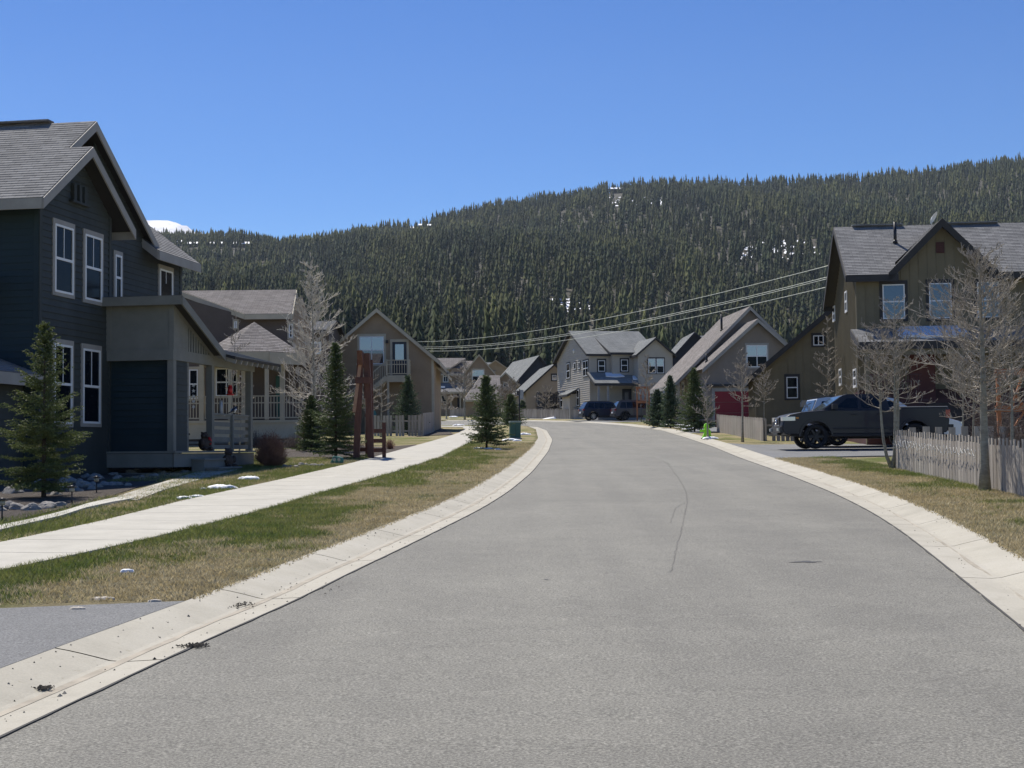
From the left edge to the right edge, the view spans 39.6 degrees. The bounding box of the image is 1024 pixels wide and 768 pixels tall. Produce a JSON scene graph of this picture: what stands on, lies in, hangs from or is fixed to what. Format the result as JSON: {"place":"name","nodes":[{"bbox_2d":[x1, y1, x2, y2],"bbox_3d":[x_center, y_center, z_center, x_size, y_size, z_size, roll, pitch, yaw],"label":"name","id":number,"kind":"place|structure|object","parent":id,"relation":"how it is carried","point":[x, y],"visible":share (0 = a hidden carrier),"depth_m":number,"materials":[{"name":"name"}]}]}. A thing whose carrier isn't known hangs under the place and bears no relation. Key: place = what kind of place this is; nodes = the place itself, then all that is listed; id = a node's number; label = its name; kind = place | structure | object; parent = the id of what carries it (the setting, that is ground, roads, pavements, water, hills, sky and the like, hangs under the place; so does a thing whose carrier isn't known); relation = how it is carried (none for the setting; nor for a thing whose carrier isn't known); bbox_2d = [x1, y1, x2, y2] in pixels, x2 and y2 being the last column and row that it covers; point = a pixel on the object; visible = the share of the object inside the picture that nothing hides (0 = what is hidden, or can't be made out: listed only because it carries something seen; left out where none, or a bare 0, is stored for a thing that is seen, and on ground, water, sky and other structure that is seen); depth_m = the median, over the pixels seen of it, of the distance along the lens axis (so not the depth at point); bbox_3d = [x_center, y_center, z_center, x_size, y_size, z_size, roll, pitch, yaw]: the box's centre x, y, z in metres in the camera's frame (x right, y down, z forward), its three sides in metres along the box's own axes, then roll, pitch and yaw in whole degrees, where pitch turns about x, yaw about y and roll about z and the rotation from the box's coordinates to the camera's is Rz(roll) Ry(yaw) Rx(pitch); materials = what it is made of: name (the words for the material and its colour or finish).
{"place":"outdoors","nodes":[
{"label":"outdoors","id":0,"kind":"place"},
{"bbox_2d":[0,601,183,667],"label":"driveway","id":1,"kind":"structure","parent":0,"point":[26,632],"depth_m":10.35,"materials":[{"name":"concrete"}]},
{"bbox_2d":[147,220,194,233],"bbox_3d":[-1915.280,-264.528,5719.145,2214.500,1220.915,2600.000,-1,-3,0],"label":"snow mountain","id":2,"kind":"structure","parent":0,"point":[159,225],"depth_m":6981.03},
{"bbox_2d":[0,426,483,569],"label":"pavement","id":3,"kind":"structure","parent":0,"point":[152,522],"depth_m":22.36,"materials":[{"name":"concrete"}]},
{"bbox_2d":[0,421,1023,767],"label":"road","id":4,"kind":"structure","parent":0,"point":[736,637],"depth_m":9.38,"materials":[{"name":"asphalt"}]},
{"bbox_2d":[0,426,552,738],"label":"road seam","id":5,"kind":"object","parent":4,"relation":"on","point":[93,693],"visible":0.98,"depth_m":9.75,"materials":[{"name":"grey"}]},
{"bbox_2d":[580,422,1023,631],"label":"road seam","id":6,"kind":"object","parent":4,"relation":"on","point":[987,599],"visible":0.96,"depth_m":15.06,"materials":[{"name":"grey"}]},
{"bbox_2d":[0,416,1023,661],"bbox_3d":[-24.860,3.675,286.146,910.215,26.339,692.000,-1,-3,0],"label":"ground","id":7,"kind":"structure","parent":0,"point":[414,440],"depth_m":30.99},
{"bbox_2d":[0,496,134,530],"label":"path edging","id":8,"kind":"object","parent":7,"relation":"on","point":[88,505],"visible":0.59,"depth_m":22.17,"materials":[{"name":"stone"}]},
{"bbox_2d":[0,467,189,522],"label":"planting bed","id":9,"kind":"object","parent":7,"relation":"on","point":[27,497],"visible":0.2,"depth_m":26.94,"materials":[{"name":"soil"}]},
{"bbox_2d":[0,320,91,496],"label":"spruce","id":10,"kind":"object","parent":9,"relation":"on","point":[51,460],"visible":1,"depth_m":25.87,"materials":[{"name":"green plant"}]},
{"bbox_2d":[0,119,280,483],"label":"house","id":11,"kind":"structure","parent":7,"relation":"on","point":[93,262],"depth_m":35.08,"materials":[{"name":"grey"}]},
{"bbox_2d":[51,338,73,426],"bbox_3d":[-10.463,-0.016,33.141,0.046,2.040,1.042,-1,-3,10],"label":"window","id":12,"kind":"structure","parent":11,"relation":"in","point":[67,388],"depth_m":33.32,"materials":[{"name":"white plastic"}]},
{"bbox_2d":[52,218,74,298],"bbox_3d":[-10.487,-2.926,33.293,0.046,1.785,1.072,-1,-3,10],"label":"window","id":13,"kind":"structure","parent":11,"relation":"in","point":[63,234],"depth_m":33.27,"materials":[{"name":"glass"}]},
{"bbox_2d":[80,343,101,426],"bbox_3d":[-10.220,0.043,34.566,0.046,2.001,1.078,-1,-3,10],"label":"window","id":14,"kind":"structure","parent":11,"relation":"in","point":[91,355],"depth_m":34.55,"materials":[{"name":"glass"}]},
{"bbox_2d":[82,228,103,305],"bbox_3d":[-10.234,-2.841,34.771,0.046,1.787,1.072,-1,-3,10],"label":"window","id":15,"kind":"structure","parent":11,"relation":"in","point":[93,242],"depth_m":34.75,"materials":[{"name":"white plastic"}]},
{"bbox_2d":[113,250,122,296],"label":"window","id":16,"kind":"structure","parent":11,"relation":"in","point":[117,255],"depth_m":37.13,"materials":[{"name":"white plastic"}]},
{"bbox_2d":[158,264,173,295],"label":"window","id":17,"kind":"structure","parent":11,"relation":"in","point":[165,274],"depth_m":40.15,"materials":[{"name":"white plastic"}]},
{"bbox_2d":[198,432,213,450],"bbox_3d":[-8.075,1.507,37.456,0.392,0.501,0.358,-3,-3,40],"label":"bear statue","id":18,"kind":"object","parent":11,"relation":"on","point":[204,443],"visible":1,"depth_m":37.40,"materials":[{"name":"brown wood"}]},
{"bbox_2d":[223,448,237,466],"bbox_3d":[-7.475,1.953,37.635,0.419,0.536,0.382,-3,-3,40],"label":"bear statue","id":19,"kind":"object","parent":11,"relation":"on","point":[230,460],"visible":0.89,"depth_m":37.58,"materials":[{"name":"brown wood"}]},
{"bbox_2d":[117,469,236,500],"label":"garden path","id":20,"kind":"structure","parent":7,"relation":"on","point":[168,483],"depth_m":30.20,"materials":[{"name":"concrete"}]},
{"bbox_2d":[0,456,368,541],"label":"grass","id":21,"kind":"structure","parent":7,"relation":"on","point":[264,473],"depth_m":27.09,"materials":[{"name":"plant"}]},
{"bbox_2d":[222,310,250,444],"bbox_3d":[-9.800,-0.039,50.171,1.046,5.183,1.178,1,-3,-30],"label":"bare aspen","id":22,"kind":"object","parent":7,"relation":"on","point":[238,349],"visible":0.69,"depth_m":50.16,"materials":[{"name":"grey plant"}]},
{"bbox_2d":[0,481,483,604],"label":"grass","id":23,"kind":"structure","parent":7,"relation":"on","point":[297,530],"depth_m":15.88,"materials":[{"name":"plant"}]},
{"bbox_2d":[182,290,311,446],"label":"house","id":24,"kind":"structure","parent":7,"relation":"on","point":[260,318],"depth_m":63.15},
{"bbox_2d":[189,367,198,400],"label":"window","id":25,"kind":"structure","parent":24,"relation":"in","point":[194,371],"depth_m":63.15,"materials":[{"name":"white plastic"}]},
{"bbox_2d":[214,367,239,397],"bbox_3d":[-12.675,-0.100,63.149,1.159,1.462,0.048,-1,-3,0],"label":"window","id":26,"kind":"structure","parent":24,"relation":"in","point":[220,381],"depth_m":63.15,"materials":[{"name":"white plastic"}]},
{"bbox_2d":[251,429,289,465],"bbox_3d":[-6.697,1.751,39.440,1.100,1.099,1.097,-1,-3,0],"label":"bush","id":27,"kind":"object","parent":7,"relation":"on","point":[269,451],"visible":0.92,"depth_m":39.25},
{"bbox_2d":[0,426,551,734],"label":"gutter","id":28,"kind":"object","parent":7,"relation":"on","point":[134,637],"visible":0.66,"depth_m":11.02,"materials":[{"name":"concrete"}]},
{"bbox_2d":[0,429,546,716],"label":"gutter silt","id":29,"kind":"object","parent":28,"relation":"on","point":[70,683],"visible":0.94,"depth_m":10.50,"materials":[{"name":"concrete"}]},
{"bbox_2d":[310,321,344,433],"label":"house","id":30,"kind":"structure","parent":7,"relation":"on","point":[336,333],"depth_m":84.20,"materials":[{"name":"brown"}]},
{"bbox_2d":[285,444,416,462],"bbox_3d":[-6.489,2.491,51.833,4.911,0.691,20.804,-1,-3,0],"label":"planting bed","id":31,"kind":"object","parent":7,"relation":"on","point":[296,454],"visible":0.3,"depth_m":50.38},
{"bbox_2d":[287,395,331,450],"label":"spruce","id":32,"kind":"object","parent":31,"relation":"on","point":[308,424],"visible":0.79,"depth_m":52.92,"materials":[{"name":"green plant"}]},
{"bbox_2d":[269,256,357,435],"bbox_3d":[-7.426,-1.145,54.214,3.653,7.477,2.966,-1,-3,0],"label":"bare aspen","id":33,"kind":"object","parent":31,"relation":"on","point":[313,379],"visible":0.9,"depth_m":54.16,"materials":[{"name":"grey plant"}]},
{"bbox_2d":[301,342,367,456],"bbox_3d":[-5.703,0.548,45.527,2.298,3.799,1.931,-3,-3,39],"label":"spruce","id":34,"kind":"object","parent":31,"relation":"on","point":[333,381],"visible":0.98,"depth_m":45.31,"materials":[{"name":"green plant"}]},
{"bbox_2d":[352,350,385,458],"bbox_3d":[-4.523,0.738,45.468,1.010,3.495,2.050,-1,-3,0],"label":"timber arbour","id":35,"kind":"object","parent":31,"relation":"on","point":[364,361],"visible":0.89,"depth_m":44.96,"materials":[{"name":"brown wood"}]},
{"bbox_2d":[338,308,451,431],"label":"house","id":36,"kind":"structure","parent":7,"relation":"on","point":[395,351],"depth_m":90.13,"materials":[{"name":"brown"}]},
{"bbox_2d":[357,334,385,365],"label":"window","id":37,"kind":"structure","parent":36,"relation":"in","point":[374,344],"depth_m":90.19,"materials":[{"name":"glass"}]},
{"bbox_2d":[390,339,408,374],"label":"door","id":38,"kind":"structure","parent":36,"relation":"in","point":[399,348],"depth_m":90.15,"materials":[{"name":"grey"}]},
{"bbox_2d":[374,415,423,435],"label":"picket fence","id":39,"kind":"object","parent":7,"relation":"on","point":[413,429],"visible":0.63,"depth_m":78.32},
{"bbox_2d":[389,374,430,433],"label":"spruce","id":40,"kind":"object","parent":7,"relation":"on","point":[408,392],"visible":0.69,"depth_m":82.90,"materials":[{"name":"green plant"}]},
{"bbox_2d":[420,412,433,435],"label":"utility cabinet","id":41,"kind":"object","parent":7,"relation":"on","point":[428,426],"visible":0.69,"depth_m":81.77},
{"bbox_2d":[354,442,535,482],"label":"grass","id":42,"kind":"structure","parent":7,"relation":"on","point":[483,457],"depth_m":38.23,"materials":[{"name":"plant"}]},
{"bbox_2d":[448,360,476,419],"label":"bare aspen","id":43,"kind":"object","parent":7,"relation":"on","point":[464,376],"visible":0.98,"depth_m":140.05,"materials":[{"name":"grey plant"}]},
{"bbox_2d":[437,354,518,416],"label":"house","id":44,"kind":"structure","parent":7,"relation":"on","point":[480,365],"depth_m":168.14,"materials":[{"name":"brown"}]},
{"bbox_2d":[462,375,515,447],"bbox_3d":[-0.882,1.089,54.363,2.007,2.908,2.278,-1,-3,11],"label":"spruce","id":45,"kind":"object","parent":7,"relation":"on","point":[486,394],"visible":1,"depth_m":54.04,"materials":[{"name":"green plant"}]},
{"bbox_2d":[486,360,506,375],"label":"house","id":46,"kind":"structure","parent":7,"relation":"on","point":[497,367],"depth_m":215.33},
{"bbox_2d":[493,377,520,418],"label":"bare aspen","id":47,"kind":"object","parent":7,"relation":"on","point":[507,387],"visible":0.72,"depth_m":139.07,"materials":[{"name":"grey plant"}]},
{"bbox_2d":[499,393,527,424],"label":"spruce","id":48,"kind":"object","parent":7,"relation":"on","point":[511,408],"visible":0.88,"depth_m":111.80,"materials":[{"name":"green plant"}]},
{"bbox_2d":[508,421,521,438],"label":"utility cabinet","id":49,"kind":"object","parent":7,"relation":"on","point":[515,429],"visible":0.72,"depth_m":69.66,"materials":[{"name":"green"}]},
{"bbox_2d":[500,352,547,388],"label":"house","id":50,"kind":"structure","parent":7,"relation":"on","point":[524,370],"depth_m":186.93,"materials":[{"name":"grey"}]},
{"bbox_2d":[513,364,557,409],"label":"garage","id":51,"kind":"structure","parent":7,"relation":"on","point":[531,386],"depth_m":151.56,"materials":[{"name":"beige"}]},
{"bbox_2d":[513,409,580,418],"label":"picket fence","id":52,"kind":"object","parent":7,"relation":"on","point":[546,413],"visible":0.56,"depth_m":140.30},
{"bbox_2d":[536,391,558,409],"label":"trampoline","id":53,"kind":"object","parent":7,"relation":"on","point":[554,398],"visible":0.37,"depth_m":144.05,"materials":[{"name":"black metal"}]},
{"bbox_2d":[552,331,676,419],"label":"house","id":54,"kind":"structure","parent":7,"relation":"on","point":[605,366],"depth_m":133.60,"materials":[{"name":"grey wood"}]},
{"bbox_2d":[632,354,655,420],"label":"bare aspen","id":55,"kind":"object","parent":7,"relation":"on","point":[646,372],"visible":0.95,"depth_m":115.11,"materials":[{"name":"grey plant"}]},
{"bbox_2d":[639,389,671,426],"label":"spruce","id":56,"kind":"object","parent":7,"relation":"on","point":[656,415],"visible":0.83,"depth_m":97.80,"materials":[{"name":"green plant"}]},
{"bbox_2d":[658,374,686,427],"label":"spruce","id":57,"kind":"object","parent":7,"relation":"on","point":[669,398],"visible":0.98,"depth_m":93.88,"materials":[{"name":"green plant"}]},
{"bbox_2d":[671,332,702,408],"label":"house","id":58,"kind":"structure","parent":7,"relation":"on","point":[683,346],"depth_m":146.19,"materials":[{"name":"grey"}]},
{"bbox_2d":[650,306,787,426],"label":"house","id":59,"kind":"structure","parent":7,"relation":"on","point":[712,352],"depth_m":96.48,"materials":[{"name":"grey"}]},
{"bbox_2d":[712,388,748,426],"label":"garage door","id":60,"kind":"structure","parent":59,"relation":"in","point":[729,405],"depth_m":96.10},
{"bbox_2d":[745,343,768,368],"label":"window","id":61,"kind":"structure","parent":59,"relation":"in","point":[758,353],"depth_m":96.41,"materials":[{"name":"glass"}]},
{"bbox_2d":[446,420,1023,626],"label":"gutter","id":62,"kind":"object","parent":7,"relation":"on","point":[992,559],"visible":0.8,"depth_m":17.71,"materials":[{"name":"concrete"}]},
{"bbox_2d":[691,375,719,439],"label":"bare aspen","id":63,"kind":"object","parent":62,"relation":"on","point":[708,413],"visible":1,"depth_m":66.53,"materials":[{"name":"grey plant"}]},
{"bbox_2d":[643,427,1023,599],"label":"gutter silt","id":64,"kind":"object","parent":62,"relation":"on","point":[974,564],"visible":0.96,"depth_m":17.02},
{"bbox_2d":[721,347,759,441],"bbox_3d":[9.670,0.459,60.319,1.684,4.118,1.453,2,-4,-44],"label":"bare aspen","id":65,"kind":"object","parent":7,"relation":"on","point":[742,397],"visible":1,"depth_m":60.37,"materials":[{"name":"grey plant"}]},
{"bbox_2d":[716,414,766,440],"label":"picket fence","id":66,"kind":"object","parent":7,"relation":"on","point":[753,427],"visible":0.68,"depth_m":68.36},
{"bbox_2d":[752,364,777,417],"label":"bare aspen","id":67,"kind":"object","parent":7,"relation":"on","point":[758,379],"visible":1,"depth_m":69.52,"materials":[{"name":"grey plant"}]},
{"bbox_2d":[743,311,835,433],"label":"garage","id":68,"kind":"structure","parent":7,"relation":"on","point":[795,373],"depth_m":72.79,"materials":[{"name":"brown"}]},
{"bbox_2d":[784,374,799,399],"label":"window","id":69,"kind":"structure","parent":68,"relation":"in","point":[791,381],"depth_m":72.79,"materials":[{"name":"glass"}]},
{"bbox_2d":[811,333,825,346],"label":"window","id":70,"kind":"structure","parent":68,"relation":"in","point":[815,337],"depth_m":72.74,"materials":[{"name":"white plastic"}]},
{"bbox_2d":[813,315,841,395],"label":"bare aspen","id":71,"kind":"object","parent":7,"relation":"on","point":[828,373],"visible":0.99,"depth_m":62.05,"materials":[{"name":"grey plant"}]},
{"bbox_2d":[845,295,937,467],"bbox_3d":[9.160,-0.039,34.291,2.229,4.338,2.181,-1,-3,0],"label":"bare aspen","id":72,"kind":"object","parent":7,"relation":"on","point":[892,461],"visible":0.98,"depth_m":34.36,"materials":[{"name":"grey plant"}]},
{"bbox_2d":[823,212,1023,444],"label":"house","id":73,"kind":"structure","parent":7,"relation":"on","point":[868,264],"depth_m":56.99,"materials":[{"name":"brown"}]},
{"bbox_2d":[879,280,907,321],"bbox_3d":[15.302,-3.327,57.030,1.107,1.654,0.046,-1,-3,6],"label":"window","id":74,"kind":"structure","parent":73,"relation":"in","point":[889,290],"depth_m":57.03,"materials":[{"name":"glass"}]},
{"bbox_2d":[909,354,935,398],"bbox_3d":[16.380,-0.366,56.779,1.000,2.050,0.060,-1,-3,6],"label":"door","id":75,"kind":"structure","parent":73,"relation":"in","point":[926,385],"depth_m":56.74,"materials":[{"name":"red"}]},
{"bbox_2d":[925,279,954,320],"bbox_3d":[17.129,-3.351,56.841,1.111,1.680,0.046,-1,-3,6],"label":"window","id":76,"kind":"structure","parent":73,"relation":"in","point":[928,299],"depth_m":56.85,"materials":[{"name":"glass"}]},
{"bbox_2d":[974,278,1002,319],"bbox_3d":[18.963,-3.385,56.646,1.095,1.686,0.046,-1,-3,6],"label":"window","id":77,"kind":"structure","parent":73,"relation":"in","point":[988,315],"depth_m":56.65,"materials":[{"name":"glass"}]},
{"bbox_2d":[886,242,1023,490],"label":"bare aspen","id":78,"kind":"object","parent":7,"relation":"on","point":[984,479],"visible":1,"depth_m":25.32,"materials":[{"name":"grey plant"}]},
{"bbox_2d":[895,430,1023,494],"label":"picket fence","id":79,"kind":"object","parent":7,"relation":"on","point":[1006,463],"visible":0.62,"depth_m":27.79,"materials":[{"name":"wood"}]},
{"bbox_2d":[893,440,975,458],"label":"string lights","id":80,"kind":"object","parent":79,"relation":"attached to","point":[926,447],"visible":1,"depth_m":29.90,"materials":[{"name":"grey"}]},
{"bbox_2d":[939,320,979,425],"bbox_3d":[13.750,0.122,43.008,1.461,4.189,1.613,-1,-3,0],"label":"bare aspen","id":81,"kind":"object","parent":7,"relation":"on","point":[962,397],"visible":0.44,"depth_m":43.06,"materials":[{"name":"grey plant"}]},
{"bbox_2d":[908,426,1021,444],"bbox_3d":[13.876,1.710,38.641,6.391,1.180,0.166,0,-3,-5],"label":"picket fence","id":82,"kind":"object","parent":7,"relation":"on","point":[964,430],"visible":0.23,"depth_m":38.41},
{"bbox_2d":[935,300,1006,441],"bbox_3d":[13.886,-0.236,43.199,1.578,4.920,1.917,1,-3,-31],"label":"bare aspen","id":83,"kind":"object","parent":7,"relation":"on","point":[974,372],"visible":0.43,"depth_m":43.07,"materials":[{"name":"grey plant"}]},
{"bbox_2d":[966,392,1022,443],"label":"bush","id":84,"kind":"object","parent":7,"relation":"on","point":[990,419],"visible":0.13,"depth_m":43.84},
{"bbox_2d":[967,293,1023,444],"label":"bare aspen","id":85,"kind":"object","parent":7,"relation":"on","point":[1012,391],"visible":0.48,"depth_m":33.07,"materials":[{"name":"grey plant"}]},
{"bbox_2d":[976,404,1023,447],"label":"bush","id":86,"kind":"object","parent":7,"relation":"on","point":[1017,437],"visible":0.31,"depth_m":33.89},
{"bbox_2d":[994,369,1023,440],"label":"timber trellis","id":87,"kind":"object","parent":7,"relation":"on","point":[998,397],"visible":0.36,"depth_m":41.00,"materials":[{"name":"orange wood"}]},
{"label":"utility pole","id":88,"kind":"object","parent":7,"relation":"on","visible":0},
{"bbox_2d":[425,279,825,348],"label":"overhead wire","id":89,"kind":"object","parent":88,"relation":"attached to","point":[648,320],"visible":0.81,"depth_m":95.94,"materials":[{"name":"silver metal"}]},
{"bbox_2d":[425,266,825,341],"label":"overhead wire","id":90,"kind":"object","parent":88,"relation":"attached to","point":[651,308],"visible":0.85,"depth_m":94.88,"materials":[{"name":"silver metal"}]},
{"bbox_2d":[448,277,825,346],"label":"overhead wire","id":91,"kind":"object","parent":88,"relation":"attached to","point":[660,316],"visible":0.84,"depth_m":94.13,"materials":[{"name":"silver metal"}]},
{"bbox_2d":[459,287,824,350],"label":"overhead wire","id":92,"kind":"object","parent":88,"relation":"attached to","point":[661,323],"visible":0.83,"depth_m":94.57,"materials":[{"name":"silver metal"}]},
{"bbox_2d":[0,0,1023,240],"label":"sky","id":93,"kind":"structure","parent":0,"point":[276,118],"materials":[{"name":"blue"}]},
{"bbox_2d":[181,172,1020,359],"bbox_3d":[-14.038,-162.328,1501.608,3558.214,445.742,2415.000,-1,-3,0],"label":"hillside","id":94,"kind":"structure","parent":0,"point":[616,195],"depth_m":1263.88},
{"bbox_2d":[184,281,819,367],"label":"forest","id":95,"kind":"object","parent":94,"relation":"on","point":[504,321],"visible":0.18,"depth_m":508.29,"materials":[{"name":"plant"}]},
{"bbox_2d":[154,152,1023,266],"bbox_3d":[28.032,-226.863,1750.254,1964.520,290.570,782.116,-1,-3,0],"label":"forest","id":96,"kind":"object","parent":94,"relation":"on","point":[820,197],"visible":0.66,"depth_m":1660.74,"materials":[{"name":"plant"}]},
{"bbox_2d":[182,204,1023,337],"bbox_3d":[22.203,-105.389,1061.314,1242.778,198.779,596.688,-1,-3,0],"label":"forest","id":97,"kind":"object","parent":94,"relation":"on","point":[372,268],"visible":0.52,"depth_m":1016.42,"materials":[{"name":"plant"}]},
{"bbox_2d":[569,419,650,421],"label":"driveway","id":98,"kind":"structure","parent":0,"point":[608,420],"depth_m":126.28,"materials":[{"name":"concrete"}]},
{"bbox_2d":[578,401,622,419],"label":"parked car","id":99,"kind":"object","parent":98,"relation":"on","point":[593,410],"visible":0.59,"depth_m":127.07,"materials":[{"name":"blue paint"}]},
{"bbox_2d":[610,400,659,420],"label":"parked car","id":100,"kind":"object","parent":98,"relation":"on","point":[627,408],"visible":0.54,"depth_m":124.61,"materials":[{"name":"grey paint"}]},
{"bbox_2d":[680,427,717,432],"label":"driveway","id":101,"kind":"structure","parent":0,"point":[713,430],"depth_m":82.87,"materials":[{"name":"concrete"}]},
{"bbox_2d":[667,367,716,431],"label":"spruce","id":102,"kind":"object","parent":101,"relation":"on","point":[694,422],"visible":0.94,"depth_m":82.27,"materials":[{"name":"green plant"}]},
{"bbox_2d":[729,443,892,458],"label":"driveway","id":103,"kind":"structure","parent":0,"point":[795,450],"depth_m":48.51,"materials":[{"name":"concrete"}]},
{"bbox_2d":[769,394,953,448],"bbox_3d":[12.135,1.313,49.687,6.035,1.865,2.380,-1,-3,0],"label":"pickup truck","id":104,"kind":"object","parent":103,"relation":"on","point":[849,415],"visible":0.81,"depth_m":48.75,"materials":[{"name":"grey paint"}]},
{"bbox_2d":[801,395,961,445],"bbox_3d":[13.638,1.363,52.938,5.920,1.840,2.380,0,-3,-1],"label":"parked car","id":105,"kind":"object","parent":103,"relation":"on","point":[812,404],"visible":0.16,"depth_m":52.10,"materials":[{"name":"white paint"}]},
{"bbox_2d":[774,455,1023,560],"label":"grass","id":106,"kind":"structure","parent":0,"point":[904,481],"depth_m":23.96,"materials":[{"name":"plant"}]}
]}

